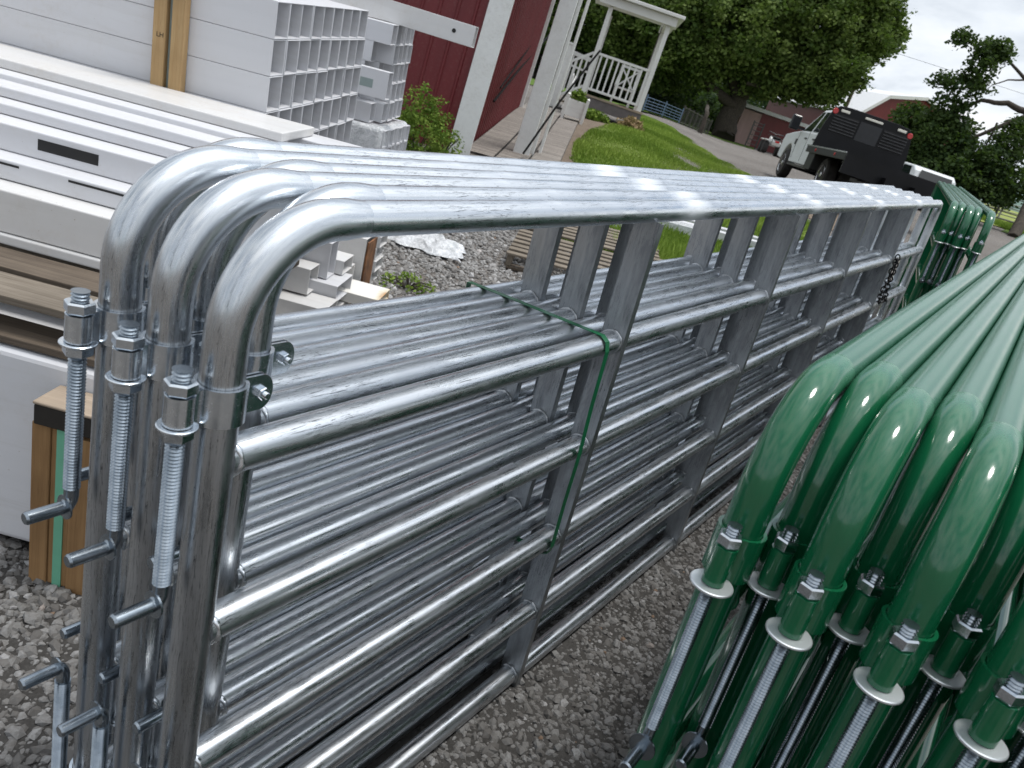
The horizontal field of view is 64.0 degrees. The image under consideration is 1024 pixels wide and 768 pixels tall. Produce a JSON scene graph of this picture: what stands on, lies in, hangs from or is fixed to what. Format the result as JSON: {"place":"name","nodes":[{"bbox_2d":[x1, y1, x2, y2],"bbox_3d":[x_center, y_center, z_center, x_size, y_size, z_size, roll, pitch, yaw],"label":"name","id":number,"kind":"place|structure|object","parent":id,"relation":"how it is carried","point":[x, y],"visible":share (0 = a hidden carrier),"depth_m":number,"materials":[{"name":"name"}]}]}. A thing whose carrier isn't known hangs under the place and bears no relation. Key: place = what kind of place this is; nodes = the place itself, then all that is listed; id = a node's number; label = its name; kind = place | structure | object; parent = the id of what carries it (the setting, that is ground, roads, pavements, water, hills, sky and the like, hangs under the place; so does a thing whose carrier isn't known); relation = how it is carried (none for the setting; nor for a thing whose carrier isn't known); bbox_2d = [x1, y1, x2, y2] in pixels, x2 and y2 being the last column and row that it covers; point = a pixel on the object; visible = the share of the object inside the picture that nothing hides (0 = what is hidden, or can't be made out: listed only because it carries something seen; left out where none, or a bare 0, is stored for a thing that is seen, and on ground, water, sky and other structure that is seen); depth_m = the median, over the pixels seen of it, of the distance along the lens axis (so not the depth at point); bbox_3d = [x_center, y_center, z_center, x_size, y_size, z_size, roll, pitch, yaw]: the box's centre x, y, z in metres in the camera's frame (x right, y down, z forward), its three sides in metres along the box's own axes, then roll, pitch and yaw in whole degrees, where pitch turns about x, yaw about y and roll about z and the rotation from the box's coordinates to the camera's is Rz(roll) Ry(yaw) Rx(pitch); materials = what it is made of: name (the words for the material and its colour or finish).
{"place":"outdoors","nodes":[
{"label":"outdoors","id":0,"kind":"place"},
{"bbox_2d":[0,534,81,767],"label":"grey gravel","id":1,"kind":"structure","parent":0,"point":[36,616],"depth_m":1.86,"materials":[{"name":"gravel"}]},
{"bbox_2d":[28,385,92,594],"bbox_3d":[-1.058,0.266,1.989,0.167,0.514,0.122,15,22,1],"label":"timber stake","id":2,"kind":"object","parent":1,"relation":"on","point":[48,421],"visible":0.52,"depth_m":1.94,"materials":[{"name":"brown wood"}]},
{"bbox_2d":[51,430,64,586],"bbox_3d":[-1.081,0.300,1.955,0.022,0.452,0.003,15,22,1],"label":"mint strap","id":3,"kind":"object","parent":2,"relation":"hanging from","point":[57,547],"visible":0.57,"depth_m":1.97,"materials":[{"name":"plastic"}]},
{"bbox_2d":[347,229,608,303],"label":"loose gravel","id":4,"kind":"structure","parent":0,"point":[469,243],"depth_m":5.77,"materials":[{"name":"gravel"}]},
{"bbox_2d":[378,271,436,294],"bbox_3d":[-0.617,-0.618,5.008,0.394,0.151,0.325,15,22,0],"label":"shrub","id":5,"kind":"object","parent":4,"relation":"on","point":[416,285],"visible":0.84,"depth_m":4.98,"materials":[{"name":"green plant"}]},
{"bbox_2d":[504,229,612,275],"bbox_3d":[0.591,-0.929,6.473,1.223,0.120,1.004,15,22,1],"label":"shipping pallet","id":6,"kind":"object","parent":4,"relation":"on","point":[519,247],"visible":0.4,"depth_m":6.34,"materials":[{"name":"brown wood"}]},
{"bbox_2d":[528,226,662,260],"bbox_3d":[0.754,-1.327,7.547,1.229,0.120,1.008,14,22,-3],"label":"shipping pallet","id":7,"kind":"object","parent":4,"relation":"on","point":[568,233],"visible":0.16,"depth_m":7.34,"materials":[{"name":"brown wood"}]},
{"bbox_2d":[29,84,1015,595],"bbox_3d":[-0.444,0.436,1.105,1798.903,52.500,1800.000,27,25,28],"label":"gravel ground","id":8,"kind":"structure","parent":0,"point":[751,162],"depth_m":23.80,"materials":[{"name":"gravel"}]},
{"bbox_2d":[0,302,93,540],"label":"white bundle","id":9,"kind":"object","parent":8,"relation":"on","point":[27,377],"depth_m":1.99,"materials":[{"name":"plastic"}]},
{"bbox_2d":[0,243,298,366],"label":"wooden pallet","id":10,"kind":"object","parent":9,"relation":"on","point":[37,282],"depth_m":2.00,"materials":[{"name":"brown wood"}]},
{"bbox_2d":[0,231,99,269],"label":"vinyl rail","id":11,"kind":"object","parent":10,"relation":"on","point":[50,250],"depth_m":2.19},
{"bbox_2d":[0,178,114,257],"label":"vinyl rail","id":12,"kind":"object","parent":11,"relation":"on","point":[54,218],"depth_m":2.17,"materials":[{"name":"plastic"}]},
{"bbox_2d":[0,149,132,208],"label":"vinyl rail","id":13,"kind":"object","parent":12,"relation":"on","point":[62,180],"visible":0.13,"depth_m":2.22,"materials":[{"name":"white plastic"}]},
{"bbox_2d":[0,113,166,183],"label":"vinyl rail","id":14,"kind":"object","parent":13,"relation":"on","point":[75,150],"visible":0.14,"depth_m":2.27,"materials":[{"name":"white plastic"}]},
{"bbox_2d":[0,96,193,156],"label":"vinyl rail","id":15,"kind":"object","parent":14,"relation":"on","point":[88,127],"depth_m":2.34,"materials":[{"name":"plastic"}]},
{"bbox_2d":[0,78,224,146],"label":"vinyl rail","id":16,"kind":"object","parent":15,"relation":"on","point":[102,114],"depth_m":2.41,"materials":[{"name":"plastic"}]},
{"bbox_2d":[239,209,281,247],"bbox_3d":[-2.031,-0.877,2.732,2.600,0.190,0.580,15,22,1],"label":"vinyl rail","id":17,"kind":"object","parent":10,"relation":"on","point":[268,215],"depth_m":2.58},
{"bbox_2d":[150,0,170,86],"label":"pine stake","id":18,"kind":"object","parent":17,"relation":"on","point":[160,37],"visible":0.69,"depth_m":2.77,"materials":[{"name":"brown wood"}]},
{"bbox_2d":[168,0,190,92],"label":"pine stake","id":19,"kind":"object","parent":17,"relation":"on","point":[179,42],"visible":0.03,"depth_m":2.77,"materials":[{"name":"brown wood"}]},
{"bbox_3d":[-1.964,-1.045,2.779,2.600,0.107,0.360,15,22,1],"label":"vinyl rail","id":20,"kind":"object","parent":17,"relation":"on","visible":0},
{"bbox_2d":[0,67,286,141],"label":"vinyl rail","id":21,"kind":"object","parent":20,"relation":"on","point":[117,104],"depth_m":2.50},
{"bbox_2d":[0,44,313,141],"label":"vinyl rail","id":22,"kind":"object","parent":21,"relation":"on","point":[148,94],"visible":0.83,"depth_m":2.61,"materials":[{"name":"plastic"}]},
{"bbox_2d":[287,134,360,146],"bbox_3d":[-1.826,-1.128,2.841,2.800,0.058,0.165,15,22,1],"label":"vinyl rail","id":23,"kind":"object","parent":20,"relation":"on","point":[316,139],"depth_m":2.79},
{"bbox_2d":[337,300,346,305],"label":"post offcut","id":24,"kind":"object","parent":8,"relation":"on","point":[339,302],"depth_m":4.27,"materials":[{"name":"white plastic"}]},
{"bbox_2d":[337,279,389,303],"bbox_3d":[-1.119,-0.568,4.377,0.900,0.055,0.240,15,22,1],"label":"post offcut","id":25,"kind":"object","parent":24,"relation":"on","point":[358,292],"visible":0.27,"depth_m":4.31,"materials":[{"name":"white plastic"}]},
{"bbox_2d":[308,273,352,299],"bbox_3d":[-1.193,-0.576,4.178,0.700,0.090,0.260,15,22,1],"label":"post offcut","id":26,"kind":"object","parent":25,"relation":"on","point":[329,286],"visible":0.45,"depth_m":4.06,"materials":[{"name":"white plastic"}]},
{"bbox_2d":[301,241,338,278],"bbox_3d":[-1.185,-0.703,4.107,0.600,0.185,0.120,15,22,1],"label":"post offcut","id":27,"kind":"object","parent":26,"relation":"on","point":[324,256],"visible":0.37,"depth_m":4.05,"materials":[{"name":"white plastic"}]},
{"bbox_2d":[346,263,354,278],"bbox_3d":[-1.215,-0.673,4.402,0.700,0.090,0.200,15,22,1],"label":"post offcut","id":28,"kind":"object","parent":25,"relation":"on","point":[351,271],"visible":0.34,"depth_m":4.49,"materials":[{"name":"white plastic"}]},
{"bbox_2d":[334,251,353,274],"bbox_3d":[-1.095,-0.685,4.270,0.500,0.075,0.170,15,22,1],"label":"post offcut","id":29,"kind":"object","parent":28,"relation":"on","point":[344,262],"visible":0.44,"depth_m":4.25,"materials":[{"name":"white plastic"}]},
{"bbox_2d":[338,237,377,282],"bbox_3d":[-1.099,-0.740,4.611,0.612,0.350,0.200,15,22,1],"label":"post offcut","id":30,"kind":"object","parent":8,"relation":"on","point":[362,250],"visible":0.26,"depth_m":4.50,"materials":[{"name":"white plastic"}]},
{"bbox_2d":[349,119,409,149],"bbox_3d":[-1.547,-1.567,5.722,1.422,0.825,0.750,15,22,1],"label":"wrapped bundle","id":31,"kind":"object","parent":8,"relation":"on","point":[393,134],"visible":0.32,"depth_m":5.28,"materials":[{"name":"white plastic"}]},
{"bbox_2d":[354,98,376,122],"bbox_3d":[-1.960,-2.039,5.305,2.200,0.120,0.120,15,24,1],"label":"vinyl post","id":32,"kind":"object","parent":31,"relation":"on","point":[365,109],"visible":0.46,"depth_m":5.24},
{"bbox_2d":[362,98,388,122],"bbox_3d":[-1.900,-2.073,5.415,2.200,0.120,0.120,15,24,1],"label":"vinyl post","id":33,"kind":"object","parent":31,"relation":"on","point":[381,111],"visible":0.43,"depth_m":5.36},
{"bbox_2d":[360,94,378,100],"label":"vinyl post","id":34,"kind":"object","parent":33,"relation":"on","point":[368,97],"visible":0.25,"depth_m":5.32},
{"bbox_2d":[358,65,393,99],"bbox_3d":[-0.982,-1.864,4.958,0.500,0.160,0.106,15,22,1],"label":"routed post","id":35,"kind":"object","parent":34,"relation":"on","point":[375,82],"visible":0.46,"depth_m":4.91,"materials":[{"name":"white plastic"}]},
{"bbox_2d":[369,61,383,69],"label":"vinyl post","id":36,"kind":"object","parent":34,"relation":"on","point":[376,64],"visible":0.16,"depth_m":5.23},
{"bbox_2d":[376,43,399,64],"bbox_3d":[-1.803,-2.393,5.268,2.200,0.120,0.120,15,24,1],"label":"vinyl post","id":37,"kind":"object","parent":36,"relation":"on","point":[388,54],"visible":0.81,"depth_m":5.20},
{"bbox_2d":[368,16,402,44],"bbox_3d":[-1.775,-2.500,5.219,2.200,0.120,0.120,15,24,1],"label":"vinyl post","id":38,"kind":"object","parent":37,"relation":"on","point":[399,34],"visible":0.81,"depth_m":5.24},
{"bbox_2d":[330,0,478,47],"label":"vinyl post","id":39,"kind":"object","parent":38,"relation":"on","point":[429,23],"visible":1,"depth_m":5.11,"materials":[{"name":"white plastic"}]},
{"bbox_2d":[0,393,841,767],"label":"gravel fines","id":40,"kind":"object","parent":8,"relation":"on","point":[568,643],"visible":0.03,"depth_m":2.06,"materials":[{"name":"gravel"}]},
{"bbox_2d":[18,145,902,767],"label":"farm gate","id":41,"kind":"structure","parent":40,"relation":"on","point":[154,195],"depth_m":1.21,"materials":[{"name":"metal"}]},
{"bbox_2d":[60,137,894,744],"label":"farm gate","id":42,"kind":"structure","parent":40,"relation":"on","point":[302,319],"depth_m":1.51,"materials":[{"name":"metal"}]},
{"bbox_2d":[56,168,920,767],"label":"farm gate","id":43,"kind":"structure","parent":40,"relation":"on","point":[208,220],"depth_m":1.35,"materials":[{"name":"metal"}]},
{"bbox_2d":[97,159,913,767],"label":"farm gate","id":44,"kind":"structure","parent":40,"relation":"on","point":[299,487],"depth_m":1.57,"materials":[{"name":"metal"}]},
{"bbox_2d":[108,198,942,767],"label":"farm gate","id":45,"kind":"structure","parent":40,"relation":"on","point":[214,402],"depth_m":1.43,"materials":[{"name":"metal"}]},
{"bbox_2d":[466,281,608,553],"bbox_3d":[-0.003,0.086,1.876,0.365,0.560,0.047,25,24,24],"label":"packing strap","id":46,"kind":"object","parent":45,"relation":"attached to","point":[603,336],"visible":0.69,"depth_m":1.78,"materials":[{"name":"green plastic"}]},
{"bbox_2d":[132,182,932,767],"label":"farm gate","id":47,"kind":"structure","parent":40,"relation":"on","point":[240,566],"depth_m":1.66,"materials":[{"name":"metal"}]},
{"bbox_2d":[394,81,454,153],"bbox_3d":[-1.090,-3.074,9.698,0.868,0.953,0.939,27,25,28],"label":"shrub","id":48,"kind":"object","parent":8,"relation":"on","point":[414,121],"visible":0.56,"depth_m":9.61,"materials":[{"name":"green plant"}]},
{"bbox_2d":[388,234,465,262],"bbox_3d":[-0.595,-1.101,6.198,0.732,0.058,0.774,19,22,10],"label":"plastic sheet","id":49,"kind":"object","parent":8,"relation":"on","point":[440,245],"visible":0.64,"depth_m":5.97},
{"bbox_2d":[393,0,555,154],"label":"red barn","id":50,"kind":"structure","parent":8,"relation":"on","point":[466,81],"depth_m":10.82,"materials":[{"name":"wood"}]},
{"bbox_2d":[513,0,590,155],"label":"canopy post","id":51,"kind":"object","parent":8,"relation":"on","point":[551,56],"visible":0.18,"depth_m":11.86,"materials":[{"name":"white paint"}]},
{"bbox_2d":[546,0,685,119],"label":"porch","id":52,"kind":"object","parent":8,"relation":"on","point":[669,22],"visible":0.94,"depth_m":20.14,"materials":[{"name":"white paint"}]},
{"bbox_2d":[539,5,706,126],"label":"background tree","id":53,"kind":"object","parent":8,"relation":"on","point":[677,101],"visible":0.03,"depth_m":65.71,"materials":[{"name":"green plant"}]},
{"bbox_2d":[693,91,720,133],"bbox_3d":[9.123,-12.661,38.131,1.246,1.956,2.555,10,22,-11],"label":"roadside tree","id":54,"kind":"object","parent":8,"relation":"on","point":[707,103],"visible":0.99,"depth_m":38.12,"materials":[{"name":"green plant"}]},
{"bbox_2d":[544,0,917,141],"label":"maple tree","id":55,"kind":"object","parent":8,"relation":"on","point":[765,50],"visible":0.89,"depth_m":55.01,"materials":[{"name":"green plant"}]},
{"bbox_2d":[735,104,808,152],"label":"shed","id":56,"kind":"structure","parent":8,"relation":"on","point":[775,123],"depth_m":62.39,"materials":[{"name":"red"}]},
{"bbox_2d":[620,234,1023,767],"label":"painted gate","id":57,"kind":"structure","parent":8,"relation":"on","point":[732,553],"depth_m":1.02,"materials":[{"name":"metal"}]},
{"bbox_2d":[670,244,1023,767],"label":"painted gate","id":58,"kind":"structure","parent":8,"relation":"on","point":[873,388],"depth_m":1.04,"materials":[{"name":"metal"}]},
{"bbox_2d":[766,88,944,144],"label":"gambrel barn","id":59,"kind":"structure","parent":8,"relation":"on","point":[878,103],"depth_m":79.78,"materials":[{"name":"red"}]},
{"bbox_2d":[776,106,935,196],"bbox_3d":[8.065,-5.349,19.365,2.576,1.956,7.298,19,20,-1],"label":"flatbed truck","id":60,"kind":"object","parent":8,"relation":"on","point":[844,144],"visible":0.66,"depth_m":18.87,"materials":[{"name":"white paint"}]},
{"bbox_2d":[706,258,1023,767],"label":"painted gate","id":61,"kind":"structure","parent":8,"relation":"on","point":[810,596],"depth_m":0.94,"materials":[{"name":"metal"}]},
{"bbox_2d":[756,282,1023,767],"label":"painted gate","id":62,"kind":"structure","parent":8,"relation":"on","point":[877,570],"depth_m":0.98,"materials":[{"name":"metal"}]},
{"bbox_2d":[803,326,1023,767],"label":"painted gate","id":63,"kind":"structure","parent":8,"relation":"on","point":[901,639],"depth_m":0.88,"materials":[{"name":"metal"}]},
{"bbox_2d":[888,181,958,310],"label":"painted gate","id":64,"kind":"structure","parent":8,"relation":"on","point":[942,225],"depth_m":6.03,"materials":[{"name":"metal"}]},
{"bbox_2d":[902,162,955,184],"bbox_3d":[12.459,-6.183,25.726,1.514,1.290,3.495,19,20,-1],"label":"parked car","id":65,"kind":"object","parent":8,"relation":"on","point":[922,172],"visible":0.06,"depth_m":24.07,"materials":[{"name":"white paint"}]},
{"bbox_2d":[859,448,1023,767],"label":"painted gate","id":66,"kind":"structure","parent":8,"relation":"on","point":[967,627],"depth_m":0.93,"materials":[{"name":"metal"}]},
{"bbox_2d":[918,182,965,297],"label":"painted gate","id":67,"kind":"structure","parent":8,"relation":"on","point":[945,246],"depth_m":5.40,"materials":[{"name":"metal"}]},
{"bbox_2d":[931,183,974,289],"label":"painted gate","id":68,"kind":"structure","parent":8,"relation":"on","point":[956,242],"depth_m":5.32,"materials":[{"name":"metal"}]},
{"bbox_2d":[888,25,1023,237],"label":"broadleaf tree","id":69,"kind":"object","parent":8,"relation":"on","point":[973,170],"visible":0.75,"depth_m":24.97,"materials":[{"name":"green plant"}]},
{"bbox_2d":[930,184,981,290],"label":"painted gate","id":70,"kind":"structure","parent":8,"relation":"on","point":[968,236],"depth_m":5.34,"materials":[{"name":"metal"}]},
{"bbox_2d":[908,447,1023,767],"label":"painted gate","id":71,"kind":"structure","parent":8,"relation":"on","point":[984,719],"depth_m":0.85,"materials":[{"name":"metal"}]},
{"bbox_2d":[955,186,995,274],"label":"painted gate","id":72,"kind":"structure","parent":8,"relation":"on","point":[973,253],"depth_m":5.27,"materials":[{"name":"metal"}]},
{"bbox_2d":[937,572,1023,767],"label":"painted gate","id":73,"kind":"structure","parent":8,"relation":"on","point":[1015,747],"depth_m":0.92,"materials":[{"name":"metal"}]},
{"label":"post offcut","id":74,"kind":"object","parent":8,"relation":"on","visible":0},
{"bbox_2d":[275,289,337,314],"bbox_3d":[-1.269,-0.442,3.979,0.800,0.100,0.200,15,22,1],"label":"post offcut","id":75,"kind":"object","parent":74,"relation":"on","point":[289,301],"visible":0.13,"depth_m":3.90,"materials":[{"name":"white plastic"}]},
{"bbox_2d":[283,259,319,294],"bbox_3d":[-1.235,-0.583,4.005,0.550,0.130,0.135,15,22,1],"label":"post offcut","id":76,"kind":"object","parent":75,"relation":"on","point":[300,275],"visible":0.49,"depth_m":3.95,"materials":[{"name":"white plastic"}]},
{"bbox_2d":[470,103,579,161],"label":"wooden ramp","id":77,"kind":"structure","parent":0,"point":[498,139],"depth_m":13.57,"materials":[{"name":"wood"}]},
{"bbox_2d":[561,117,611,162],"bbox_3d":[1.399,-4.937,16.330,1.284,0.321,9.488,17,22,5],"label":"dirt bed","id":78,"kind":"object","parent":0,"point":[580,131],"visible":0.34,"depth_m":16.16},
{"bbox_2d":[560,92,589,124],"bbox_3d":[1.355,-5.887,17.516,0.500,0.550,0.497,19,20,0],"label":"planter box","id":79,"kind":"object","parent":78,"relation":"on","point":[574,108],"visible":0.93,"depth_m":17.32,"materials":[{"name":"white paint"}]},
{"bbox_2d":[412,392,843,767],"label":"crushed gravel","id":80,"kind":"structure","parent":0,"point":[489,750],"depth_m":2.17,"materials":[{"name":"gravel"}]},
{"bbox_2d":[530,78,753,149],"bbox_3d":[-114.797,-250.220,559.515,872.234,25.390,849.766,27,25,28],"label":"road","id":81,"kind":"structure","parent":0,"point":[533,81],"depth_m":57.02,"materials":[{"name":"asphalt"}]},
{"bbox_2d":[532,2,638,103],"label":"background tree","id":82,"kind":"object","parent":81,"relation":"on","point":[540,58],"visible":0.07,"depth_m":62.04,"materials":[{"name":"green plant"}]},
{"bbox_2d":[608,78,728,131],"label":"background tree","id":83,"kind":"object","parent":81,"relation":"on","point":[715,113],"visible":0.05,"depth_m":70.83,"materials":[{"name":"green plant"}]},
{"bbox_2d":[561,114,809,259],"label":"lawn","id":84,"kind":"structure","parent":0,"point":[621,146],"depth_m":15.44,"materials":[{"name":"plant"}]},
{"bbox_2d":[609,217,803,258],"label":"tall grass","id":85,"kind":"structure","parent":84,"relation":"on","point":[666,244],"depth_m":8.73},
{"bbox_2d":[765,0,1023,181],"label":"sky","id":86,"kind":"structure","parent":0,"point":[934,22],"materials":[{"name":"white"}]},
{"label":"vinyl post","id":87,"kind":"object","parent":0,"visible":0},
{"bbox_2d":[0,42,278,116],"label":"vinyl post","id":88,"kind":"object","parent":87,"relation":"on","point":[274,113],"visible":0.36,"depth_m":2.88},
{"bbox_2d":[0,5,282,111],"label":"vinyl post","id":89,"kind":"object","parent":88,"relation":"on","point":[132,58],"visible":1,"depth_m":2.85,"materials":[{"name":"plastic"}]},
{"bbox_2d":[0,0,286,75],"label":"vinyl post","id":90,"kind":"object","parent":89,"relation":"on","point":[224,45],"visible":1,"depth_m":2.80,"materials":[{"name":"plastic"}]},
{"bbox_2d":[127,0,290,38],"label":"vinyl post","id":91,"kind":"object","parent":90,"relation":"on","point":[268,18],"visible":1,"depth_m":2.75,"materials":[{"name":"plastic"}]},
{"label":"vinyl post","id":92,"kind":"object","parent":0,"visible":0},
{"bbox_2d":[278,107,291,120],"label":"vinyl post","id":93,"kind":"object","parent":92,"relation":"on","point":[284,113],"visible":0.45,"depth_m":3.09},
{"bbox_2d":[279,74,293,108],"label":"vinyl post","id":94,"kind":"object","parent":93,"relation":"on","point":[286,90],"visible":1,"depth_m":3.06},
{"bbox_2d":[283,39,299,74],"bbox_3d":[-1.970,-1.496,2.975,2.440,0.120,0.120,15,24,1],"label":"vinyl post","id":95,"kind":"object","parent":94,"relation":"on","point":[291,56],"visible":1,"depth_m":3.00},
{"bbox_2d":[283,0,303,38],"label":"vinyl post","id":96,"kind":"object","parent":95,"relation":"on","point":[295,20],"visible":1,"depth_m":2.96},
{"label":"vinyl post","id":97,"kind":"object","parent":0,"visible":0},
{"bbox_2d":[290,105,302,122],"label":"vinyl post","id":98,"kind":"object","parent":97,"relation":"on","point":[296,113],"visible":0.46,"depth_m":3.21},
{"bbox_2d":[290,73,306,106],"bbox_3d":[-1.986,-1.436,3.135,2.440,0.120,0.120,15,24,1],"label":"vinyl post","id":99,"kind":"object","parent":98,"relation":"on","point":[298,88],"visible":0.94,"depth_m":3.16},
{"bbox_2d":[296,39,310,73],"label":"vinyl post","id":100,"kind":"object","parent":99,"relation":"on","point":[303,55],"visible":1,"depth_m":3.12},
{"bbox_2d":[291,0,313,38],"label":"vinyl post","id":101,"kind":"object","parent":100,"relation":"on","point":[307,18],"visible":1,"depth_m":3.07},
{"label":"vinyl post","id":102,"kind":"object","parent":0,"visible":0},
{"bbox_2d":[301,103,313,125],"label":"vinyl post","id":103,"kind":"object","parent":102,"relation":"on","point":[307,112],"visible":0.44,"depth_m":3.32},
{"bbox_2d":[303,71,316,103],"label":"vinyl post","id":104,"kind":"object","parent":103,"relation":"on","point":[309,87],"visible":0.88,"depth_m":3.28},
{"bbox_2d":[307,39,320,71],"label":"vinyl post","id":105,"kind":"object","parent":104,"relation":"on","point":[314,55],"visible":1,"depth_m":3.23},
{"bbox_2d":[298,0,325,38],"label":"vinyl post","id":106,"kind":"object","parent":105,"relation":"on","point":[317,22],"visible":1,"depth_m":3.17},
{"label":"vinyl post","id":107,"kind":"object","parent":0,"visible":0},
{"bbox_2d":[362,60,369,65],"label":"vinyl post","id":108,"kind":"object","parent":107,"relation":"on","point":[365,62],"visible":0.16,"depth_m":5.22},
{"bbox_2d":[362,39,378,61],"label":"vinyl post","id":109,"kind":"object","parent":108,"relation":"on","point":[370,50],"visible":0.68,"depth_m":5.10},
{"bbox_2d":[365,17,398,45],"bbox_3d":[-1.791,-2.454,5.107,2.200,0.121,0.121,15,24,1],"label":"vinyl post","id":110,"kind":"object","parent":109,"relation":"on","point":[380,31],"visible":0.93,"depth_m":5.04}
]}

